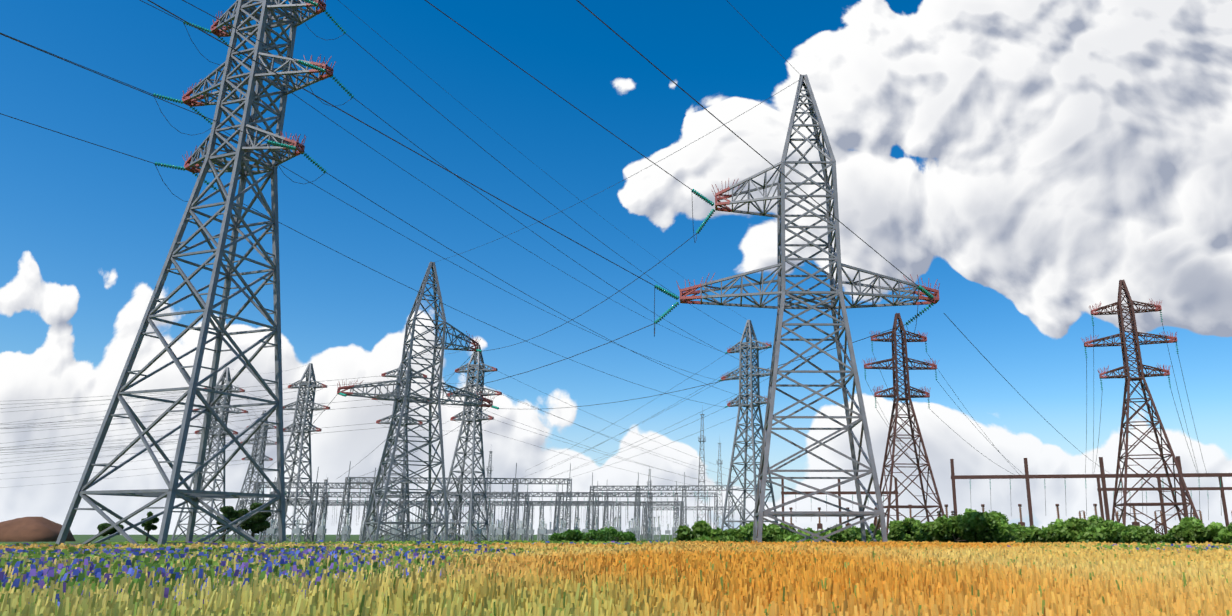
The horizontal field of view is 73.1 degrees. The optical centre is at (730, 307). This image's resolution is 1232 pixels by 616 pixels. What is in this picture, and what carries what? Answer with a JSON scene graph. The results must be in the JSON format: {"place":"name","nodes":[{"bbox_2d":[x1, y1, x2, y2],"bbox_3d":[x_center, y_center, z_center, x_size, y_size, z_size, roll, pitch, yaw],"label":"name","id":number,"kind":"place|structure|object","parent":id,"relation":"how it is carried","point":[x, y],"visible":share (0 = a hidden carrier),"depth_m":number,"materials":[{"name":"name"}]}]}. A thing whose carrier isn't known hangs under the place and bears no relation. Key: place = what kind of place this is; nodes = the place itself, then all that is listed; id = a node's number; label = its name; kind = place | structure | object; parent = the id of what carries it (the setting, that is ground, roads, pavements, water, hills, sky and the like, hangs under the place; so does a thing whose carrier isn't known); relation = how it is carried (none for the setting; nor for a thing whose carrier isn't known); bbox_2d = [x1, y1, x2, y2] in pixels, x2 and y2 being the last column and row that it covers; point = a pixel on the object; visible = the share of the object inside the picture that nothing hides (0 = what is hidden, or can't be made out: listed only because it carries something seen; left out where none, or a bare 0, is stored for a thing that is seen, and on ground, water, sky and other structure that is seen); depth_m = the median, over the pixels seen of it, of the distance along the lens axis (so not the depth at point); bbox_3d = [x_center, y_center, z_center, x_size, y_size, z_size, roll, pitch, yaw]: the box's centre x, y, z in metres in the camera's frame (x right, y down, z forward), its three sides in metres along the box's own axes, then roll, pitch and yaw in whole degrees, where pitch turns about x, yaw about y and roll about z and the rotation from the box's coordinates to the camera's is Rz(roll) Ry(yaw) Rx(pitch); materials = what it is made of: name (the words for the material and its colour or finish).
{"place":"outdoors","nodes":[
{"label":"outdoors","id":0,"kind":"place"},
{"bbox_2d":[0,535,1162,543],"bbox_3d":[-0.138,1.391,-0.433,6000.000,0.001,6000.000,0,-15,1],"label":"ground","id":1,"kind":"structure","parent":0,"point":[116,538],"depth_m":235.52,"materials":[{"name":"green plant"}]},
{"bbox_2d":[0,517,74,541],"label":"earth mound","id":2,"kind":"object","parent":1,"relation":"on","point":[32,529],"visible":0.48,"depth_m":167.53,"materials":[{"name":"soil"}]},
{"bbox_2d":[97,523,123,539],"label":"tree","id":3,"kind":"object","parent":1,"relation":"on","point":[102,527],"depth_m":232.91,"materials":[{"name":"green plant"}]},
{"bbox_2d":[141,511,158,540],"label":"tree","id":4,"kind":"object","parent":1,"relation":"on","point":[146,525],"depth_m":143.34,"materials":[{"name":"green plant"}]},
{"bbox_2d":[55,0,335,545],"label":"tower","id":5,"kind":"structure","parent":1,"relation":"on","point":[238,162],"depth_m":49.64,"materials":[{"name":"metal"}]},
{"bbox_2d":[171,367,247,540],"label":"tower","id":6,"kind":"structure","parent":1,"relation":"on","point":[226,374],"depth_m":190.13,"materials":[{"name":"metal"}]},
{"bbox_2d":[216,506,238,541],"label":"tree","id":7,"kind":"object","parent":1,"relation":"on","point":[230,513],"depth_m":141.17,"materials":[{"name":"green plant"}]},
{"bbox_2d":[226,410,276,538],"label":"tower","id":8,"kind":"structure","parent":1,"relation":"on","point":[262,445],"depth_m":258.36,"materials":[{"name":"metal"}]},
{"bbox_2d":[238,502,271,536],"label":"tree","id":9,"kind":"object","parent":1,"relation":"on","point":[257,523],"depth_m":146.99,"materials":[{"name":"green plant"}]},
{"bbox_2d":[258,363,329,540],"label":"tower","id":10,"kind":"structure","parent":1,"relation":"on","point":[310,384],"depth_m":185.52,"materials":[{"name":"metal"}]},
{"bbox_2d":[0,376,416,487],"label":"wires","id":11,"kind":"object","parent":10,"relation":"attached to","point":[110,447],"visible":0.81,"depth_m":189.31,"materials":[{"name":"grey metal"}]},
{"bbox_2d":[193,348,769,487],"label":"wires","id":12,"kind":"object","parent":10,"relation":"attached to","point":[557,436],"visible":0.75,"depth_m":188.22,"materials":[{"name":"grey metal"}]},
{"bbox_2d":[243,466,375,541],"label":"gantry","id":13,"kind":"object","parent":1,"relation":"on","point":[313,488],"visible":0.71,"depth_m":165.74,"materials":[{"name":"metal"}]},
{"bbox_2d":[314,480,328,537],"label":"lightning mast","id":14,"kind":"object","parent":1,"relation":"on","point":[319,507],"visible":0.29,"depth_m":261.87,"materials":[{"name":"metal"}]},
{"bbox_2d":[266,519,399,542],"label":"substation equipment","id":15,"kind":"object","parent":1,"relation":"on","point":[272,530],"visible":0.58,"depth_m":147.63,"materials":[{"name":"grey metal"}]},
{"bbox_2d":[232,489,449,539],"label":"gantry","id":16,"kind":"object","parent":1,"relation":"on","point":[365,504],"visible":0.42,"depth_m":229.69,"materials":[{"name":"metal"}]},
{"bbox_2d":[272,519,456,541],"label":"substation equipment","id":17,"kind":"object","parent":1,"relation":"on","point":[410,526],"visible":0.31,"depth_m":163.56,"materials":[{"name":"grey metal"}]},
{"bbox_2d":[271,498,490,538],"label":"gantry","id":18,"kind":"object","parent":1,"relation":"on","point":[276,517],"visible":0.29,"depth_m":268.49,"materials":[{"name":"metal"}]},
{"bbox_2d":[261,477,528,540],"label":"gantry","id":19,"kind":"object","parent":1,"relation":"on","point":[367,496],"visible":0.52,"depth_m":185.40,"materials":[{"name":"metal"}]},
{"bbox_2d":[364,351,428,541],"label":"tower","id":20,"kind":"structure","parent":1,"relation":"on","point":[404,429],"depth_m":172.22,"materials":[{"name":"metal"}]},
{"bbox_2d":[318,513,492,541],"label":"substation equipment","id":21,"kind":"object","parent":1,"relation":"on","point":[371,528],"visible":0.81,"depth_m":148.56,"materials":[{"name":"grey metal"}]},
{"bbox_2d":[337,262,494,541],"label":"tower","id":22,"kind":"structure","parent":1,"relation":"on","point":[437,327],"depth_m":82.42,"materials":[{"name":"metal"}]},
{"bbox_2d":[255,356,488,479],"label":"wires","id":23,"kind":"object","parent":22,"relation":"attached to","point":[381,443],"visible":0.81,"depth_m":99.59,"materials":[{"name":"grey metal"}]},
{"bbox_2d":[338,0,798,318],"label":"wires","id":24,"kind":"object","parent":22,"relation":"attached to","point":[632,175],"visible":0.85,"depth_m":64.61,"materials":[{"name":"grey metal"}]},
{"bbox_2d":[153,0,1178,408],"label":"insulator strings","id":25,"kind":"object","parent":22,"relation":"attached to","point":[695,192],"visible":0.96,"depth_m":51.00,"materials":[{"name":"glass"}]},
{"bbox_2d":[0,0,918,406],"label":"wires","id":26,"kind":"object","parent":25,"relation":"attached to","point":[434,162],"visible":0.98,"depth_m":45.62,"materials":[{"name":"grey metal"}]},
{"bbox_2d":[153,0,918,337],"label":"wires","id":27,"kind":"object","parent":25,"relation":"attached to","point":[333,106],"visible":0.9,"depth_m":50.15,"materials":[{"name":"grey metal"}]},
{"bbox_2d":[346,233,1206,476],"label":"wires","id":28,"kind":"object","parent":25,"relation":"attached to","point":[866,381],"visible":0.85,"depth_m":75.58,"materials":[{"name":"grey metal"}]},
{"bbox_2d":[359,519,503,539],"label":"substation equipment","id":29,"kind":"object","parent":1,"relation":"on","point":[361,529],"visible":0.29,"depth_m":204.46,"materials":[{"name":"grey metal"}]},
{"bbox_2d":[336,461,571,541],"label":"gantry","id":30,"kind":"object","parent":1,"relation":"on","point":[406,482],"visible":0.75,"depth_m":166.70,"materials":[{"name":"metal"}]},
{"bbox_2d":[384,524,524,539],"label":"substation equipment","id":31,"kind":"object","parent":1,"relation":"on","point":[449,527],"visible":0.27,"depth_m":229.48,"materials":[{"name":"grey metal"}]},
{"bbox_2d":[433,345,501,541],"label":"tower","id":32,"kind":"structure","parent":1,"relation":"on","point":[478,368],"depth_m":166.12,"materials":[{"name":"metal"}]},
{"bbox_2d":[390,522,553,540],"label":"substation equipment","id":33,"kind":"object","parent":1,"relation":"on","point":[531,531],"visible":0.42,"depth_m":180.38,"materials":[{"name":"grey metal"}]},
{"bbox_2d":[481,444,492,536],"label":"lightning mast","id":34,"kind":"object","parent":1,"relation":"on","point":[490,470],"visible":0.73,"depth_m":272.98,"materials":[{"name":"metal"}]},
{"bbox_2d":[430,519,562,540],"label":"substation equipment","id":35,"kind":"object","parent":1,"relation":"on","point":[497,539],"visible":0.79,"depth_m":162.66,"materials":[{"name":"grey metal"}]},
{"bbox_2d":[398,495,613,538],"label":"gantry","id":36,"kind":"object","parent":1,"relation":"on","point":[505,513],"visible":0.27,"depth_m":258.39,"materials":[{"name":"metal"}]},
{"bbox_2d":[421,479,652,539],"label":"gantry","id":37,"kind":"object","parent":1,"relation":"on","point":[586,493],"visible":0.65,"depth_m":204.23,"materials":[{"name":"metal"}]},
{"bbox_2d":[469,524,606,539],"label":"substation equipment","id":38,"kind":"object","parent":1,"relation":"on","point":[545,527],"visible":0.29,"depth_m":225.25,"materials":[{"name":"grey metal"}]},
{"bbox_2d":[474,520,632,540],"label":"substation equipment","id":39,"kind":"object","parent":1,"relation":"on","point":[501,531],"visible":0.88,"depth_m":160.14,"materials":[{"name":"grey metal"}]},
{"bbox_2d":[549,529,584,541],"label":"bush","id":40,"kind":"object","parent":1,"relation":"on","point":[576,535],"depth_m":117.06,"materials":[{"name":"green plant"}]},
{"bbox_2d":[505,518,650,540],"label":"substation equipment","id":41,"kind":"object","parent":1,"relation":"on","point":[525,528],"visible":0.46,"depth_m":194.81,"materials":[{"name":"grey metal"}]},
{"bbox_2d":[489,491,683,538],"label":"gantry","id":42,"kind":"object","parent":1,"relation":"on","point":[644,503],"visible":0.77,"depth_m":239.26,"materials":[{"name":"metal"}]},
{"bbox_2d":[522,499,682,538],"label":"gantry","id":43,"kind":"object","parent":1,"relation":"on","point":[618,510],"visible":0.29,"depth_m":287.95,"materials":[{"name":"metal"}]},
{"bbox_2d":[583,526,636,541],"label":"bush","id":44,"kind":"object","parent":1,"relation":"on","point":[605,534],"depth_m":113.89,"materials":[{"name":"green plant"}]},
{"bbox_2d":[0,540,1222,545],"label":"verge grass","id":45,"kind":"structure","parent":1,"relation":"on","point":[366,542],"depth_m":65.74,"materials":[{"name":"green plant"}]},
{"bbox_2d":[555,517,674,540],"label":"substation equipment","id":46,"kind":"object","parent":1,"relation":"on","point":[615,527],"visible":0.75,"depth_m":177.03,"materials":[{"name":"grey metal"}]},
{"bbox_2d":[0,540,1231,615],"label":"wheat field","id":47,"kind":"structure","parent":1,"relation":"on","point":[800,578],"depth_m":7.42,"materials":[{"name":"plant"}]},
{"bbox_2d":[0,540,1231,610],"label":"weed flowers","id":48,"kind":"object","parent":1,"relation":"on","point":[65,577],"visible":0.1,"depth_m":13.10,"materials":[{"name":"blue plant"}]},
{"bbox_2d":[553,481,717,539],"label":"gantry","id":49,"kind":"object","parent":1,"relation":"on","point":[637,515],"visible":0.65,"depth_m":227.02,"materials":[{"name":"metal"}]},
{"bbox_2d":[604,524,684,539],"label":"substation equipment","id":50,"kind":"object","parent":1,"relation":"on","point":[667,531],"visible":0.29,"depth_m":215.44,"materials":[{"name":"grey metal"}]},
{"bbox_2d":[644,469,651,537],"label":"lightning mast","id":51,"kind":"object","parent":1,"relation":"on","point":[650,482],"visible":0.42,"depth_m":321.09,"materials":[{"name":"metal"}]},
{"bbox_2d":[587,472,733,537],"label":"gantry","id":52,"kind":"object","parent":1,"relation":"on","point":[636,500],"visible":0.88,"depth_m":194.31,"materials":[{"name":"metal"}]},
{"bbox_2d":[617,516,719,540],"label":"substation equipment","id":53,"kind":"object","parent":1,"relation":"on","point":[638,527],"visible":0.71,"depth_m":173.39,"materials":[{"name":"grey metal"}]},
{"bbox_2d":[644,524,716,538],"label":"substation equipment","id":54,"kind":"object","parent":1,"relation":"on","point":[660,532],"visible":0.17,"depth_m":240.84,"materials":[{"name":"grey metal"}]},
{"bbox_2d":[642,497,742,538],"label":"gantry","id":55,"kind":"object","parent":1,"relation":"on","point":[740,509],"visible":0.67,"depth_m":280.86,"materials":[{"name":"metal"}]},
{"bbox_2d":[672,520,726,541],"bbox_3d":[-2.281,16.136,57.687,4.062,2.465,3.660,0,-15,1],"label":"bush","id":56,"kind":"object","parent":1,"relation":"on","point":[702,531],"depth_m":57.13,"materials":[{"name":"green plant"}]},
{"bbox_2d":[697,412,705,520],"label":"lightning mast","id":57,"kind":"object","parent":1,"relation":"on","point":[700,441],"visible":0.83,"depth_m":211.44,"materials":[{"name":"metal"}]},
{"bbox_2d":[716,443,722,528],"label":"lightning mast","id":58,"kind":"object","parent":1,"relation":"on","point":[718,461],"visible":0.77,"depth_m":259.41,"materials":[{"name":"metal"}]},
{"bbox_2d":[720,525,752,541],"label":"bush","id":59,"kind":"object","parent":1,"relation":"on","point":[742,534],"visible":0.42,"depth_m":60.88,"materials":[{"name":"green plant"}]},
{"bbox_2d":[720,320,777,530],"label":"tower","id":60,"kind":"structure","parent":1,"relation":"on","point":[748,331],"depth_m":147.06,"materials":[{"name":"metal"}]},
{"bbox_2d":[744,522,795,541],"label":"bush","id":61,"kind":"object","parent":1,"relation":"on","point":[773,532],"depth_m":66.91,"materials":[{"name":"green plant"}]},
{"bbox_2d":[676,74,939,542],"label":"tower","id":62,"kind":"structure","parent":1,"relation":"on","point":[783,291],"depth_m":47.29,"materials":[{"name":"metal"}]},
{"bbox_2d":[784,527,832,542],"bbox_3d":[5.325,16.279,57.310,2.958,1.905,3.505,-12,-19,36],"label":"bush","id":63,"kind":"object","parent":1,"relation":"on","point":[795,537],"visible":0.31,"depth_m":56.94,"materials":[{"name":"green plant"}]},
{"bbox_2d":[763,507,879,530],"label":"substation equipment","id":64,"kind":"object","parent":1,"relation":"on","point":[819,525],"visible":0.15,"depth_m":115.35,"materials":[{"name":"orange paint"}]},
{"bbox_2d":[781,478,898,523],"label":"portal","id":65,"kind":"object","parent":1,"relation":"on","point":[839,492],"visible":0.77,"depth_m":145.01,"materials":[{"name":"orange paint"}]},
{"bbox_2d":[827,524,867,541],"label":"bush","id":66,"kind":"object","parent":1,"relation":"on","point":[838,537],"visible":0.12,"depth_m":70.74,"materials":[{"name":"green plant"}]},
{"bbox_2d":[841,523,881,541],"bbox_3d":[8.922,15.611,55.316,3.200,2.219,2.805,0,-15,1],"label":"bush","id":67,"kind":"object","parent":1,"relation":"on","point":[854,535],"depth_m":54.85,"materials":[{"name":"green plant"}]},
{"bbox_2d":[861,313,943,535],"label":"tower","id":68,"kind":"structure","parent":1,"relation":"on","point":[895,396],"depth_m":88.41,"materials":[{"name":"metal"}]},
{"bbox_2d":[887,517,930,541],"bbox_3d":[12.761,16.490,59.361,3.592,2.658,3.076,0,-15,1],"label":"bush","id":69,"kind":"object","parent":1,"relation":"on","point":[905,528],"depth_m":58.78,"materials":[{"name":"green plant"}]},
{"bbox_2d":[915,519,935,541],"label":"bush","id":70,"kind":"object","parent":1,"relation":"on","point":[927,539],"depth_m":68.27,"materials":[{"name":"green plant"}]},
{"bbox_2d":[937,510,955,516],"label":"apparatus","id":71,"kind":"object","parent":1,"relation":"on","point":[953,512],"visible":0.21,"depth_m":93.31,"materials":[{"name":"orange paint"}]},
{"bbox_2d":[925,508,1016,542],"bbox_3d":[17.690,16.625,61.189,7.096,3.386,5.713,0,-15,1],"label":"bush","id":72,"kind":"object","parent":1,"relation":"on","point":[971,525],"depth_m":60.02,"materials":[{"name":"green plant"}]},
{"bbox_2d":[1008,523,1026,538],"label":"bush","id":73,"kind":"object","parent":1,"relation":"on","point":[1015,527],"visible":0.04,"depth_m":74.73,"materials":[{"name":"green plant"}]},
{"bbox_2d":[909,504,1139,525],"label":"substation equipment","id":74,"kind":"object","parent":1,"relation":"on","point":[1135,523],"visible":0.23,"depth_m":102.25,"materials":[{"name":"orange paint"}]},
{"bbox_2d":[1010,525,1040,542],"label":"bush","id":75,"kind":"object","parent":1,"relation":"on","point":[1028,534],"depth_m":66.80,"materials":[{"name":"green plant"}]},
{"bbox_2d":[1037,515,1123,543],"bbox_3d":[25.666,16.662,60.500,5.718,2.777,4.357,-10,-18,32],"label":"bush","id":76,"kind":"object","parent":1,"relation":"on","point":[1092,528],"visible":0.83,"depth_m":59.66,"materials":[{"name":"green plant"}]},
{"bbox_2d":[950,456,1231,526],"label":"portal","id":77,"kind":"object","parent":1,"relation":"on","point":[1102,476],"visible":0.92,"depth_m":114.88,"materials":[{"name":"orange paint"}]},
{"bbox_2d":[1104,520,1139,532],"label":"bush","id":78,"kind":"object","parent":1,"relation":"on","point":[1124,528],"visible":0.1,"depth_m":69.34,"materials":[{"name":"green plant"}]},
{"bbox_2d":[1082,280,1198,534],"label":"tower","id":79,"kind":"structure","parent":1,"relation":"on","point":[1125,367],"depth_m":81.32,"materials":[{"name":"metal"}]},
{"bbox_2d":[1120,525,1167,543],"bbox_3d":[32.603,18.286,64.932,3.918,2.174,2.920,0,-15,1],"label":"bush","id":80,"kind":"object","parent":1,"relation":"on","point":[1146,534],"visible":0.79,"depth_m":64.42,"materials":[{"name":"green plant"}]},
{"bbox_2d":[1078,510,1231,542],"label":"substation equipment","id":81,"kind":"object","parent":1,"relation":"on","point":[1155,515],"visible":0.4,"depth_m":101.22,"materials":[{"name":"orange paint"}]},
{"bbox_2d":[1096,477,1231,533],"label":"portal","id":82,"kind":"object","parent":1,"relation":"on","point":[1160,488],"visible":0.71,"depth_m":141.43,"materials":[{"name":"orange paint"}]},
{"bbox_2d":[1164,516,1225,543],"bbox_3d":[34.457,16.782,60.666,4.356,2.794,3.462,0,-15,1],"label":"bush","id":83,"kind":"object","parent":1,"relation":"on","point":[1193,530],"depth_m":59.88,"materials":[{"name":"green plant"}]},
{"bbox_2d":[1217,522,1231,543],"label":"bush","id":84,"kind":"object","parent":1,"relation":"on","point":[1224,536],"visible":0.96,"depth_m":54.63,"materials":[{"name":"green plant"}]},
{"bbox_2d":[0,0,1231,534],"label":"sky","id":85,"kind":"structure","parent":0,"point":[1029,159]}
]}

